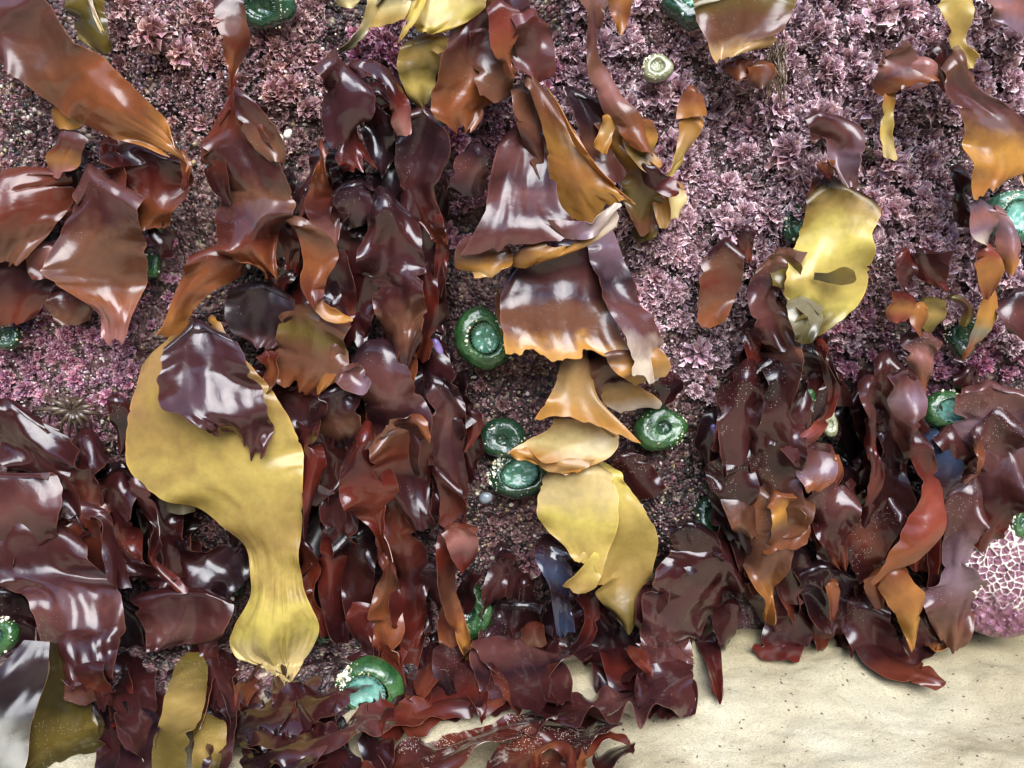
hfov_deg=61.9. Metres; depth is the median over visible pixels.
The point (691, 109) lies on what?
seaweed frond
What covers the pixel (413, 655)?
seaweed frond
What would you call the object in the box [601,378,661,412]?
seaweed frond
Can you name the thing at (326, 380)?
seaweed frond
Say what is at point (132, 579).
seaweed frond
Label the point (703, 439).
seaweed frond
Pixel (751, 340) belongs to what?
seaweed frond
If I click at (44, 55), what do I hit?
seaweed frond
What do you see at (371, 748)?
seaweed frond
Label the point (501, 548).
seaweed frond
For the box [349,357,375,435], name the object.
seaweed frond
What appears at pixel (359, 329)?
seaweed frond
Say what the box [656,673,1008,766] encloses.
sand debris
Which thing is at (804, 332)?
seaweed frond
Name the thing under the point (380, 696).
seaweed frond
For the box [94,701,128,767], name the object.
seaweed frond
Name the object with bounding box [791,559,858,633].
seaweed frond
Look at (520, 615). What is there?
seaweed frond
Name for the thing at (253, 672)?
seaweed frond
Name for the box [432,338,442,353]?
mussel shell
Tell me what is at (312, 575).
seaweed frond
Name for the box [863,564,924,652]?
seaweed frond
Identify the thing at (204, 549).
seaweed frond
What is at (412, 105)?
seaweed frond
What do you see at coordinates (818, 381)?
seaweed frond
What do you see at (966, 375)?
seaweed frond
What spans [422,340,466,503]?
seaweed frond
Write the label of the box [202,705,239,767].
seaweed frond
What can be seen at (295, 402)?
seaweed frond
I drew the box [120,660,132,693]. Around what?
seaweed frond
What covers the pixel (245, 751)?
seaweed frond
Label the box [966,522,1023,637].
netted mound
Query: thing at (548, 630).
seaweed frond
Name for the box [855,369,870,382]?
seaweed frond
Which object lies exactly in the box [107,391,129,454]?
seaweed frond
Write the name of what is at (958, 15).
seaweed frond
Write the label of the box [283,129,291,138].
shell chip
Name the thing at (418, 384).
seaweed frond
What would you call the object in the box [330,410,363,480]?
seaweed frond
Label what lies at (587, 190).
seaweed frond
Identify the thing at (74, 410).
brown anemone
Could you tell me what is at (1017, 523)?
sea anemone
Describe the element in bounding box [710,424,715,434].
mussel shell
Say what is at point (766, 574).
seaweed frond
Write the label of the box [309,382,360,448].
seaweed frond
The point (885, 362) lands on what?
seaweed frond
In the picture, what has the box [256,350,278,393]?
seaweed frond
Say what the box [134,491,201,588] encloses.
seaweed frond
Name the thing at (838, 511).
seaweed frond
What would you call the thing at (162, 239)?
seaweed frond
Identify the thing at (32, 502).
seaweed frond
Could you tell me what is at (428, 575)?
seaweed frond
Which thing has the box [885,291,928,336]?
seaweed frond
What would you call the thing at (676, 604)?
seaweed frond
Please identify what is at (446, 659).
seaweed frond
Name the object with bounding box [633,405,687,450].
sea anemone
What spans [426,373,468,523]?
seaweed frond
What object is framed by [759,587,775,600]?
seaweed frond
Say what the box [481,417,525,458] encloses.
sea anemone
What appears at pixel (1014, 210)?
sea anemone
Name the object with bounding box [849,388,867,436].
seaweed frond
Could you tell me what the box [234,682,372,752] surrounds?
seaweed frond
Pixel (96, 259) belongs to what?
seaweed frond
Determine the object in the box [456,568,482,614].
seaweed frond
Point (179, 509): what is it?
seaweed frond
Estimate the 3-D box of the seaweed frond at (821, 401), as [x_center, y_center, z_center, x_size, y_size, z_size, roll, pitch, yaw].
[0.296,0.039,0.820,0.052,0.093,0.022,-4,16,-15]
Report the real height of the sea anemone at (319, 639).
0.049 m
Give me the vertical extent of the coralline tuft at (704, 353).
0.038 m
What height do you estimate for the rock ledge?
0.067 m
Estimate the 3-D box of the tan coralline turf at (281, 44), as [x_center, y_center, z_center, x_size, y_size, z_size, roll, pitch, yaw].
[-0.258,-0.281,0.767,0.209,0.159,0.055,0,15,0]
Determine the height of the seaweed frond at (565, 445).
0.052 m
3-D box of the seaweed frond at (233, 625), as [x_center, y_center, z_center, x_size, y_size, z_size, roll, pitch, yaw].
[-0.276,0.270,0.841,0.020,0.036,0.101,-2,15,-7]
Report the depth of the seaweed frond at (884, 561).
0.86 m
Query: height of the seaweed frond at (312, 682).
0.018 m
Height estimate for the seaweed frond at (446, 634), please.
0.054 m
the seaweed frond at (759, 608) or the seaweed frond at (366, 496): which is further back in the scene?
the seaweed frond at (759, 608)
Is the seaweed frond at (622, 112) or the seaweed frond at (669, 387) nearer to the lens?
the seaweed frond at (622, 112)
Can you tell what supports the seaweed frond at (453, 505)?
on the seaweed frond at (564, 653)
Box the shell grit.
[0,0,1007,628]
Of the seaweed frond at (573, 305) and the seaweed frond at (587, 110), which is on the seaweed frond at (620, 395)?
the seaweed frond at (573, 305)
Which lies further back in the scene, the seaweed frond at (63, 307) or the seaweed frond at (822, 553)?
the seaweed frond at (822, 553)
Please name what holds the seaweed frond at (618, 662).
on the seaweed frond at (611, 632)
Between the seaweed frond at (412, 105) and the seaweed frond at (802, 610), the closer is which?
the seaweed frond at (412, 105)
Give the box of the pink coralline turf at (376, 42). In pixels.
[0,18,1023,466]
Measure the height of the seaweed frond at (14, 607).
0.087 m
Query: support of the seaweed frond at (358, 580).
on the seaweed frond at (375, 584)
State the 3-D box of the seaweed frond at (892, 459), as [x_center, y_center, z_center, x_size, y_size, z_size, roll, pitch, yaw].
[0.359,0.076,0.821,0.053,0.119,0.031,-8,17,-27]
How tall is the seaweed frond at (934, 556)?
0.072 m
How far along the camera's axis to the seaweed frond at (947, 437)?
0.81 m
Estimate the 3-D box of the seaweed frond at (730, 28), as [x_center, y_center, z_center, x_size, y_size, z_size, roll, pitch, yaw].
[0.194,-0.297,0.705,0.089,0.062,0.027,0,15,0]
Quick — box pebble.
[479,492,492,503]
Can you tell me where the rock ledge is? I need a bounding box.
[0,619,437,720]
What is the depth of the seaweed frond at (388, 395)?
0.77 m
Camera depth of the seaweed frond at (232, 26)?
0.70 m
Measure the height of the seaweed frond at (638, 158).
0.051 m
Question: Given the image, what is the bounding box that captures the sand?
[47,607,1023,767]
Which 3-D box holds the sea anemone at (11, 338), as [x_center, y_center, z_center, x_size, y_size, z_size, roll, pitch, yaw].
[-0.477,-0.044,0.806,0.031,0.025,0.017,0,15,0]
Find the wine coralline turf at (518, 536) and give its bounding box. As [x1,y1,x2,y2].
[0,52,960,628]
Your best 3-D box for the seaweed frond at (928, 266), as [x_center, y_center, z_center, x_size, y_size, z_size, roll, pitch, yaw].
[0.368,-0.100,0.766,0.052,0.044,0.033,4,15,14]
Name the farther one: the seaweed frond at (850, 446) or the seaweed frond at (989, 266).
the seaweed frond at (850, 446)
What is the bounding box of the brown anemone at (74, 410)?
[32,395,99,437]
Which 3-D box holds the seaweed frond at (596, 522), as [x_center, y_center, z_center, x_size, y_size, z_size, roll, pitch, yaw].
[0.082,0.159,0.818,0.118,0.178,0.045,0,15,0]
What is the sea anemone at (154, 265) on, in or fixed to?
attached to the rock face
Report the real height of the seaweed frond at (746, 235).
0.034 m
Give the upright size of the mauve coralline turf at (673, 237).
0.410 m
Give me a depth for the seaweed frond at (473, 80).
0.70 m
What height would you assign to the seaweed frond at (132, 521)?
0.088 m
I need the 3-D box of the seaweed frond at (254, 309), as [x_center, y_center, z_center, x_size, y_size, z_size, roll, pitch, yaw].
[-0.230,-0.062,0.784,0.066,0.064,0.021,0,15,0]
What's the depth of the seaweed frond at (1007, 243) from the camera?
0.75 m
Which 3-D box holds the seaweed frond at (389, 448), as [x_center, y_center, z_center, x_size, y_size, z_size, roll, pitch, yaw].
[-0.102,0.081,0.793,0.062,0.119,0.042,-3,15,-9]
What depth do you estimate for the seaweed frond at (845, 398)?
0.81 m
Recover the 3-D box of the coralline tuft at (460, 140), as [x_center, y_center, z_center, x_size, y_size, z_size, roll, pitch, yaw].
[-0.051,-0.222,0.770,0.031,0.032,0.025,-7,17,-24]
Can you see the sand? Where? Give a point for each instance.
(830, 726)
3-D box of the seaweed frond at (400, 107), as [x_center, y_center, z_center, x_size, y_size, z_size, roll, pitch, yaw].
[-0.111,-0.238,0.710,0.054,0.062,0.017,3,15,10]
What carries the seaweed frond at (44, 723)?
on the sand
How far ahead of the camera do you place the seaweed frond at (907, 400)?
0.77 m
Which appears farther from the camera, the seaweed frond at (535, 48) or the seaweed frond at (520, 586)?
the seaweed frond at (520, 586)
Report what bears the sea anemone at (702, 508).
attached to the rock face
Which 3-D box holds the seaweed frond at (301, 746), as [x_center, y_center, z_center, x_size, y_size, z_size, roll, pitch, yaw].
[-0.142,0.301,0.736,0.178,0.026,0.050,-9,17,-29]
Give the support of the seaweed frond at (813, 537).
hanging from the rock face
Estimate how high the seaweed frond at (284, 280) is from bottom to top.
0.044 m
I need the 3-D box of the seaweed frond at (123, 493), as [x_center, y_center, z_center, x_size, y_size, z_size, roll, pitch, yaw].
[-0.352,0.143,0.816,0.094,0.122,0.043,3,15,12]
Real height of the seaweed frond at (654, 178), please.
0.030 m
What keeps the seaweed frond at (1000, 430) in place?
on the netted mound
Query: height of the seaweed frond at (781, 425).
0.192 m
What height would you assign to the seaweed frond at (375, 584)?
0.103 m
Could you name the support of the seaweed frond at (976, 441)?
on the seaweed frond at (950, 598)
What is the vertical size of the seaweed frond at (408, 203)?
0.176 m
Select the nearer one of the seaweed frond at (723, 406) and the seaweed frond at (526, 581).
the seaweed frond at (723, 406)
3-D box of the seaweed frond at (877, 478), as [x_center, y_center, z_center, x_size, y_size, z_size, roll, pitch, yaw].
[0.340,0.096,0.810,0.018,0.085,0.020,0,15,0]
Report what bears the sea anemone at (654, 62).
on the mauve coralline turf at (673, 237)
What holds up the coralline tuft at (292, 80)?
attached to the rock face
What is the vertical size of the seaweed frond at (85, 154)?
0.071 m
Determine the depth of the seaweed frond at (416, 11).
0.68 m
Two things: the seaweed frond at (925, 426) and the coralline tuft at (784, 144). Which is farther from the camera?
the seaweed frond at (925, 426)
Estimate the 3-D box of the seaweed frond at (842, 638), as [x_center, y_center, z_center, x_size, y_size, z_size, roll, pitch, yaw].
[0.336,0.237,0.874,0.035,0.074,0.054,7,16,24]
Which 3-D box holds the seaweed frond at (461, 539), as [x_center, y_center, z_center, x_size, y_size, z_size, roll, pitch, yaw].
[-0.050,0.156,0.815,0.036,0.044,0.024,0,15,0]
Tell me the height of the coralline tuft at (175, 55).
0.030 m
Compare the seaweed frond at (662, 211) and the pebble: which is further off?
the pebble
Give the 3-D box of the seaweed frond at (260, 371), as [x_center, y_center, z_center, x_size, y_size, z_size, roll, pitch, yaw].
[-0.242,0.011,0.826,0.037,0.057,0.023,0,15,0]
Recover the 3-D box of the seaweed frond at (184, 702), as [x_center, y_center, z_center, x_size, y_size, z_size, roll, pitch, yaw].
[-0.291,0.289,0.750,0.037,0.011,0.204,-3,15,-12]
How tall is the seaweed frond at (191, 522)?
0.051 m
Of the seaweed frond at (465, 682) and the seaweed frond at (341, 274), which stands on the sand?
the seaweed frond at (465, 682)
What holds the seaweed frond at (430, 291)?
hanging from the seaweed frond at (408, 203)
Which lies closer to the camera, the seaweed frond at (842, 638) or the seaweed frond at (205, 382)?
the seaweed frond at (205, 382)
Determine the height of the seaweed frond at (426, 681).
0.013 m
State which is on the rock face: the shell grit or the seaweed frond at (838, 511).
the shell grit
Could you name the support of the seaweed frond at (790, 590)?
on the seaweed frond at (811, 578)
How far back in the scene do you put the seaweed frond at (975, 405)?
0.79 m
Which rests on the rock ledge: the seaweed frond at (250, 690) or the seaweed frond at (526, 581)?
the seaweed frond at (250, 690)
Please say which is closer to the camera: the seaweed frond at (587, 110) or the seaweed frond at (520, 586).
the seaweed frond at (587, 110)
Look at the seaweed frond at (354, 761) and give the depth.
0.72 m
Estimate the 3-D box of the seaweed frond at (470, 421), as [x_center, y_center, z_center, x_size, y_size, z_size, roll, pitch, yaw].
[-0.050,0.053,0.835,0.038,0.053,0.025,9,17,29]
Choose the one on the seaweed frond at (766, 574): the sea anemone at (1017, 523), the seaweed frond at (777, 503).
the seaweed frond at (777, 503)
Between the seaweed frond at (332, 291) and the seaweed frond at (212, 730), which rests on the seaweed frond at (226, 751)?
the seaweed frond at (212, 730)
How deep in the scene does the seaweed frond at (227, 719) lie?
0.76 m
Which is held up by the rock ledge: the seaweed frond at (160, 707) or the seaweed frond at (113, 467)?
the seaweed frond at (160, 707)
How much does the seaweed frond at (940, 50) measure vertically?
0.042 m
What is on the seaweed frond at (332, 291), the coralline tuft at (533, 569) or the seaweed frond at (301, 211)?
the seaweed frond at (301, 211)
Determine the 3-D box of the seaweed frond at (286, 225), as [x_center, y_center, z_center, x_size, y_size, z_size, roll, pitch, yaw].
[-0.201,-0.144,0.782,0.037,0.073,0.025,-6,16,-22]
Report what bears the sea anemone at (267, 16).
attached to the rock face
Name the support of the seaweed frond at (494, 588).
attached to the rock face
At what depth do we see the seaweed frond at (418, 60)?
0.72 m
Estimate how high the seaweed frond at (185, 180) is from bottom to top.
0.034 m
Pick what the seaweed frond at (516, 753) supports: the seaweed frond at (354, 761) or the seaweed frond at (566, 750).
the seaweed frond at (566, 750)
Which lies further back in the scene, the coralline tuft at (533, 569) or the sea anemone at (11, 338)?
the coralline tuft at (533, 569)
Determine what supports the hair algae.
hanging from the rock face
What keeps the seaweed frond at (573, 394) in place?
attached to the seaweed frond at (573, 305)
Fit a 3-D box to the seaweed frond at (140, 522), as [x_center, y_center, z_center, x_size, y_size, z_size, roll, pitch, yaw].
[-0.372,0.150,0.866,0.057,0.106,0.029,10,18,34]
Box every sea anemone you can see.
[0,324,23,350]
[0,616,19,656]
[145,253,160,278]
[230,583,244,600]
[243,0,296,30]
[316,635,330,642]
[335,655,404,709]
[454,306,508,369]
[458,583,491,639]
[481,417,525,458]
[486,457,547,498]
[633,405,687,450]
[642,53,673,82]
[661,0,699,30]
[695,497,718,531]
[782,204,804,243]
[808,389,815,411]
[823,413,837,436]
[924,389,964,427]
[942,319,981,358]
[988,190,1023,242]
[1011,513,1023,537]
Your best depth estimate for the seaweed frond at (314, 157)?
0.76 m
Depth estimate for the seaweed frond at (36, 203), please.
0.74 m
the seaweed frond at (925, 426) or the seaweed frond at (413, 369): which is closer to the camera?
the seaweed frond at (413, 369)
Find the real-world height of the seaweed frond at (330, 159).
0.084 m
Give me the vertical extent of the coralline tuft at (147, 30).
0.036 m
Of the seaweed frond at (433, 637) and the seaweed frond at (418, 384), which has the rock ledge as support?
the seaweed frond at (433, 637)
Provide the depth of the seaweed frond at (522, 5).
0.70 m
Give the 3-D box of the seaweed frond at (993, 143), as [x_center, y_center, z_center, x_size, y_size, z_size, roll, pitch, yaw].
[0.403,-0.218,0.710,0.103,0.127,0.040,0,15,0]
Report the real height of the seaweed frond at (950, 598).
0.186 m
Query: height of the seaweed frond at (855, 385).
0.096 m
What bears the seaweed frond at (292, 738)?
on the rock ledge
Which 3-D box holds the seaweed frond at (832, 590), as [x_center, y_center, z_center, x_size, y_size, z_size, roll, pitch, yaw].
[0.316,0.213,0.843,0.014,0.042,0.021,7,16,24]
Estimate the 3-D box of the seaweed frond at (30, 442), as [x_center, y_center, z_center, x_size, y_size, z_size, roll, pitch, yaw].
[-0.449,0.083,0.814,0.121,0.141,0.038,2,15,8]
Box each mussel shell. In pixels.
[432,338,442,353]
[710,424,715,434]
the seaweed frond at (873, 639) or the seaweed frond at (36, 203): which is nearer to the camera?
the seaweed frond at (36, 203)
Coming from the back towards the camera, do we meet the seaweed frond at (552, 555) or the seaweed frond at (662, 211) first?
the seaweed frond at (552, 555)
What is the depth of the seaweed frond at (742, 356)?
0.81 m
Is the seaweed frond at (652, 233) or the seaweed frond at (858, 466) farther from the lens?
the seaweed frond at (858, 466)
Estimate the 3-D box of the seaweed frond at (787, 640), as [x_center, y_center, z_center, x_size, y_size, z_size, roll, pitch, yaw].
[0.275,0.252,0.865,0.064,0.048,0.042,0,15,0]
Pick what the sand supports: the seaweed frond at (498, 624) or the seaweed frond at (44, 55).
the seaweed frond at (498, 624)
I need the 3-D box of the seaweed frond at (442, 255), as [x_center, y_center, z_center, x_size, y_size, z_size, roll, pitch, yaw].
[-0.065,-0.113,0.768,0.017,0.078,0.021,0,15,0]
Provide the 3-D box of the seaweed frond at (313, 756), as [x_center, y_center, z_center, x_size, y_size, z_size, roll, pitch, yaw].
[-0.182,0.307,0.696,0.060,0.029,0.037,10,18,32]
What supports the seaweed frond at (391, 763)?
on the rock ledge
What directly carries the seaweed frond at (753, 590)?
hanging from the rock face
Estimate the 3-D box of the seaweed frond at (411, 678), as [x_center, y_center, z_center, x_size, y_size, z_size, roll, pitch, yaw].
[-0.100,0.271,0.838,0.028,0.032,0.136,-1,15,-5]
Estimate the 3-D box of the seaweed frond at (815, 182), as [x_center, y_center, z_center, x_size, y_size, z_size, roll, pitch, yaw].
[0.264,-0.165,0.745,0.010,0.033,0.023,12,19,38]
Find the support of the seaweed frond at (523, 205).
attached to the rock face
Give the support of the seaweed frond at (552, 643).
hanging from the rock face
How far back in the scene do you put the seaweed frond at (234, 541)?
0.86 m
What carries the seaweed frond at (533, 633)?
on the seaweed frond at (519, 663)
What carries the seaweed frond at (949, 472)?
on the seaweed frond at (947, 437)
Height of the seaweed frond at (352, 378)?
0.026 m
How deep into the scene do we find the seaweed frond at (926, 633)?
0.87 m
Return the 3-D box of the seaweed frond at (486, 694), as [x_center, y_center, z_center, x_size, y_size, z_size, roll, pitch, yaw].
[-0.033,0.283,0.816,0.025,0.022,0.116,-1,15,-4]
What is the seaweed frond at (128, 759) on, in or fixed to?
on the sand
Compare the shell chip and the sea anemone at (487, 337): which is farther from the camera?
the sea anemone at (487, 337)
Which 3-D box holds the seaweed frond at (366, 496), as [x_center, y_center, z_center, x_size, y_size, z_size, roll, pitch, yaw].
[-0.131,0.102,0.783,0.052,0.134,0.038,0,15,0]
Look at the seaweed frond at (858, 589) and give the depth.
0.87 m
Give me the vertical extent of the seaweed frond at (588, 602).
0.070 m
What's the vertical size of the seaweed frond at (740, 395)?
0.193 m
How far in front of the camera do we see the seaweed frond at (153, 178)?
0.74 m
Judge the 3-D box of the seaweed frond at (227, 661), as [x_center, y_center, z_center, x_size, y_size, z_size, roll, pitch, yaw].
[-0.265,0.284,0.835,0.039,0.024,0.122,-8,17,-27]
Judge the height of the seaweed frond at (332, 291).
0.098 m
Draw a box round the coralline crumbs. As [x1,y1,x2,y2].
[0,0,1023,413]
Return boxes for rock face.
[0,0,1023,636]
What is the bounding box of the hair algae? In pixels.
[764,39,787,106]
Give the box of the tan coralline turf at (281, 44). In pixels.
[106,0,340,153]
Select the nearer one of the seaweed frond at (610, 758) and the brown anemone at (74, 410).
the seaweed frond at (610, 758)
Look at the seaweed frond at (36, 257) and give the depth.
0.76 m
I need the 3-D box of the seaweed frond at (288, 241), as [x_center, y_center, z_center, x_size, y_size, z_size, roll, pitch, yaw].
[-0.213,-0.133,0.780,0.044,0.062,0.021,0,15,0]
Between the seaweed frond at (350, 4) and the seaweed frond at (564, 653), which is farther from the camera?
the seaweed frond at (564, 653)
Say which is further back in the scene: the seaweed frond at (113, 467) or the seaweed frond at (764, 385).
the seaweed frond at (113, 467)
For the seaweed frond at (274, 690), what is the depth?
0.78 m
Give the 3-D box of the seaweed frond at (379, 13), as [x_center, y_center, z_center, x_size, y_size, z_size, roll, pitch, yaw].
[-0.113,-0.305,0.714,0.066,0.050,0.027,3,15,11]
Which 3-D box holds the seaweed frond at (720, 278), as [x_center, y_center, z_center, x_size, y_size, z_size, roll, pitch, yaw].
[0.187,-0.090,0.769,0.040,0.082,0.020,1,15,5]
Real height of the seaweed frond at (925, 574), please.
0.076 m
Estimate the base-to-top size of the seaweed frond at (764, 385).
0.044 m
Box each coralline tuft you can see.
[128,9,177,53]
[164,35,202,69]
[275,71,308,101]
[444,125,471,153]
[515,551,540,577]
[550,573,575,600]
[678,335,717,369]
[764,126,810,174]
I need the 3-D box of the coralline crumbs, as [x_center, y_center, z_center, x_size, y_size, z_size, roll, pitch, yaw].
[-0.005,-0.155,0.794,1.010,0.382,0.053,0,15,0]
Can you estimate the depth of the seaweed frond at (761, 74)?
0.72 m
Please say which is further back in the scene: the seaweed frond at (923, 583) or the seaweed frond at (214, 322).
the seaweed frond at (923, 583)
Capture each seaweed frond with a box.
[0,0,189,171]
[0,166,74,266]
[0,259,55,325]
[0,397,102,537]
[0,471,62,545]
[0,501,131,711]
[0,586,40,652]
[0,640,103,767]
[6,468,25,472]
[26,241,53,279]
[40,163,147,346]
[44,289,90,325]
[45,129,88,178]
[51,107,84,129]
[51,129,89,202]
[60,428,117,587]
[64,161,105,223]
[65,0,112,53]
[91,701,112,728]
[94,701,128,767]
[95,461,136,527]
[97,448,110,473]
[99,137,193,230]
[100,472,188,593]
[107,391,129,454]
[110,679,120,729]
[112,599,159,756]
[115,706,159,767]
[118,577,136,589]
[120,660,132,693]
[125,320,318,684]
[129,512,133,526]
[130,668,166,729]
[132,509,156,581]
[132,587,233,743]
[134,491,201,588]
[147,221,173,257]
[152,652,207,767]
[156,244,245,336]
[156,318,273,460]
[156,669,173,720]
[158,497,194,514]
[174,529,249,599]
[176,634,245,716]
[179,150,191,190]
[183,508,198,532]
[191,714,226,767]
[200,85,295,278]
[201,544,210,551]
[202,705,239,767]
[208,315,224,332]
[213,0,249,96]
[213,709,230,725]
[214,700,348,767]
[216,649,262,704]
[219,674,254,756]
[224,280,294,349]
[228,531,242,552]
[232,619,241,689]
[232,676,258,713]
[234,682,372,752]
[239,696,445,767]
[245,663,262,684]
[253,365,280,401]
[255,745,326,767]
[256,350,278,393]
[263,237,298,289]
[266,304,350,394]
[267,257,299,291]
[269,678,285,739]
[272,383,327,430]
[273,670,292,736]
[275,228,300,273]
[280,664,297,740]
[282,186,302,263]
[283,168,295,196]
[284,215,352,322]
[291,139,338,215]
[291,697,318,767]
[292,258,310,305]
[293,681,315,733]
[295,419,334,538]
[298,184,309,217]
[298,657,323,689]
[299,533,327,636]
[301,505,314,527]
[302,505,322,603]
[304,138,339,245]
[304,205,356,324]
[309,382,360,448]
[310,398,347,540]
[312,715,335,767]
[313,49,377,172]
[317,343,345,394]
[318,479,358,651]
[320,652,340,721]
[323,281,339,306]
[325,150,359,188]
[329,163,377,347]
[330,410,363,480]
[331,176,374,237]
[332,186,371,230]
[332,518,377,641]
[335,0,359,8]
[335,363,370,394]
[336,716,361,767]
[339,0,410,51]
[339,421,398,564]
[345,548,409,698]
[346,647,378,660]
[348,59,411,135]
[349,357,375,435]
[351,338,432,439]
[356,186,426,368]
[357,731,394,767]
[358,698,394,746]
[360,81,395,178]
[362,711,565,767]
[366,702,394,767]
[369,414,435,530]
[371,156,402,200]
[372,573,377,598]
[375,391,427,649]
[379,671,407,699]
[380,674,408,741]
[382,599,432,697]
[383,104,396,141]
[395,104,450,248]
[396,74,416,109]
[396,352,417,381]
[397,32,448,107]
[397,646,419,697]
[398,0,425,41]
[400,170,448,339]
[401,697,505,737]
[404,0,485,34]
[413,637,439,698]
[414,345,453,397]
[416,331,447,366]
[417,262,438,362]
[420,558,441,610]
[420,631,437,701]
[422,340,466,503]
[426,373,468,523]
[430,659,489,721]
[431,0,516,133]
[431,466,470,659]
[432,640,462,694]
[434,216,448,299]
[436,172,449,222]
[438,606,463,647]
[441,523,477,572]
[450,141,492,197]
[454,124,621,278]
[454,370,482,452]
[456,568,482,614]
[457,636,596,675]
[461,415,476,442]
[462,390,483,483]
[464,657,490,723]
[469,635,572,716]
[478,552,516,620]
[478,610,507,693]
[484,597,542,636]
[486,715,622,767]
[487,0,519,79]
[489,662,521,715]
[493,541,541,616]
[495,231,670,394]
[503,0,529,12]
[507,416,618,474]
[510,81,543,178]
[511,8,555,81]
[511,583,522,636]
[512,211,618,267]
[512,572,535,600]
[521,621,546,647]
[524,74,635,222]
[530,659,694,728]
[530,740,576,767]
[534,533,574,637]
[535,349,640,443]
[537,462,657,634]
[542,599,563,652]
[544,625,555,639]
[564,86,626,182]
[569,602,640,693]
[570,591,599,652]
[576,731,630,767]
[580,0,653,156]
[592,742,635,767]
[593,114,615,153]
[594,122,659,236]
[599,647,648,691]
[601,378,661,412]
[608,0,632,34]
[610,449,665,499]
[622,118,661,171]
[626,645,652,676]
[630,195,662,242]
[634,536,745,719]
[639,163,679,196]
[652,194,670,228]
[654,371,683,404]
[666,85,706,219]
[667,519,723,575]
[692,0,796,62]
[694,406,720,464]
[695,615,723,704]
[697,237,744,328]
[705,358,762,554]
[710,509,743,569]
[712,598,740,649]
[718,402,726,477]
[721,342,828,538]
[725,55,775,88]
[728,525,744,570]
[730,347,761,381]
[735,224,756,261]
[739,320,762,364]
[740,570,787,631]
[742,486,814,624]
[744,568,758,595]
[746,254,787,351]
[749,300,803,455]
[750,360,807,525]
[752,608,812,662]
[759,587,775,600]
[760,379,768,398]
[763,490,810,554]
[769,247,807,289]
[775,546,810,604]
[776,582,806,625]
[780,442,843,492]
[784,175,880,335]
[784,337,839,447]
[786,296,823,344]
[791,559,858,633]
[797,545,806,614]
[802,371,822,442]
[802,484,821,547]
[803,176,820,211]
[804,109,864,191]
[806,612,834,651]
[807,478,861,570]
[810,374,844,426]
[813,267,855,284]
[813,334,853,406]
[816,543,841,590]
[825,578,839,621]
[834,593,854,646]
[835,380,864,464]
[837,608,853,657]
[839,463,859,494]
[842,594,945,690]
[846,490,907,583]
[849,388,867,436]
[850,564,864,598]
[852,381,864,445]
[852,451,865,491]
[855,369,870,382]
[858,374,881,459]
[859,350,916,549]
[860,446,884,528]
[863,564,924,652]
[870,430,946,585]
[872,40,939,160]
[873,405,904,518]
[881,549,909,573]
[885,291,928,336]
[886,368,927,439]
[895,247,954,293]
[899,329,942,393]
[902,607,941,663]
[909,538,940,573]
[915,571,927,587]
[918,296,946,332]
[918,405,942,432]
[920,474,989,653]
[920,558,928,579]
[921,427,963,502]
[925,640,946,651]
[926,421,972,590]
[932,42,949,92]
[937,0,979,68]
[941,45,1023,199]
[946,295,973,326]
[950,164,970,227]
[952,379,1023,480]
[953,363,978,392]
[961,243,1004,359]
[964,407,1023,551]
[964,429,984,484]
[967,199,999,246]
[986,0,1023,35]
[993,204,1020,276]
[995,287,1023,341]
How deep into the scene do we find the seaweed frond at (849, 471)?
0.83 m
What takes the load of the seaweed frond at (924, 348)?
hanging from the mauve coralline turf at (673, 237)
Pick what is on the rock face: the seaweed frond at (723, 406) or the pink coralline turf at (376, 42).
the pink coralline turf at (376, 42)
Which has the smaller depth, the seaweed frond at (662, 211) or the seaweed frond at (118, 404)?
the seaweed frond at (662, 211)
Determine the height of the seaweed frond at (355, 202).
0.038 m
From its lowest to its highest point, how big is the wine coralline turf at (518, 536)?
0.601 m
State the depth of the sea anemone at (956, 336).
0.81 m
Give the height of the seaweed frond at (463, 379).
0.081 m
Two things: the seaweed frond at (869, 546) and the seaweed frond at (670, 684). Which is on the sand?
the seaweed frond at (670, 684)
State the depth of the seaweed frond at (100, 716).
0.77 m
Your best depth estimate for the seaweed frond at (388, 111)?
0.75 m
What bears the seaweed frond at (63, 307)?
attached to the rock face
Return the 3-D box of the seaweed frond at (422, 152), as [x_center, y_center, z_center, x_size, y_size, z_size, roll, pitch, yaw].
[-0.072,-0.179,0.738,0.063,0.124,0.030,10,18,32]
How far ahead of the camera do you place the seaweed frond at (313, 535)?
0.85 m
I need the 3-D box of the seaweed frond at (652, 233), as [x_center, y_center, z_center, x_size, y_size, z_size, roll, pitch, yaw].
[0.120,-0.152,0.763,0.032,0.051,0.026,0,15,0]
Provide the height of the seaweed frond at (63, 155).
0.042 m
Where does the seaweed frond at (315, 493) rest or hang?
attached to the seaweed frond at (254, 505)
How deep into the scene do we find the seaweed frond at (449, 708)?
0.77 m
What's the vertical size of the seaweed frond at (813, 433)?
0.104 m
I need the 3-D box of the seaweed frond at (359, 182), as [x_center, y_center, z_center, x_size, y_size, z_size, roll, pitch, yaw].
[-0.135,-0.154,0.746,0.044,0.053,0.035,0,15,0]
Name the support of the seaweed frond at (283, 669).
on the rock ledge
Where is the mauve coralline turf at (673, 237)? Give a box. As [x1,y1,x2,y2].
[487,0,1023,405]
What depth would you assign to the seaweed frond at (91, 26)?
0.71 m
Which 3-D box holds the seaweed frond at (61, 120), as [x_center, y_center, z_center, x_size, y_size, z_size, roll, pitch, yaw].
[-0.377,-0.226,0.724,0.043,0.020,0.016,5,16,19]
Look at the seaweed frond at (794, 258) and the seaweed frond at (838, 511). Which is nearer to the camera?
the seaweed frond at (794, 258)

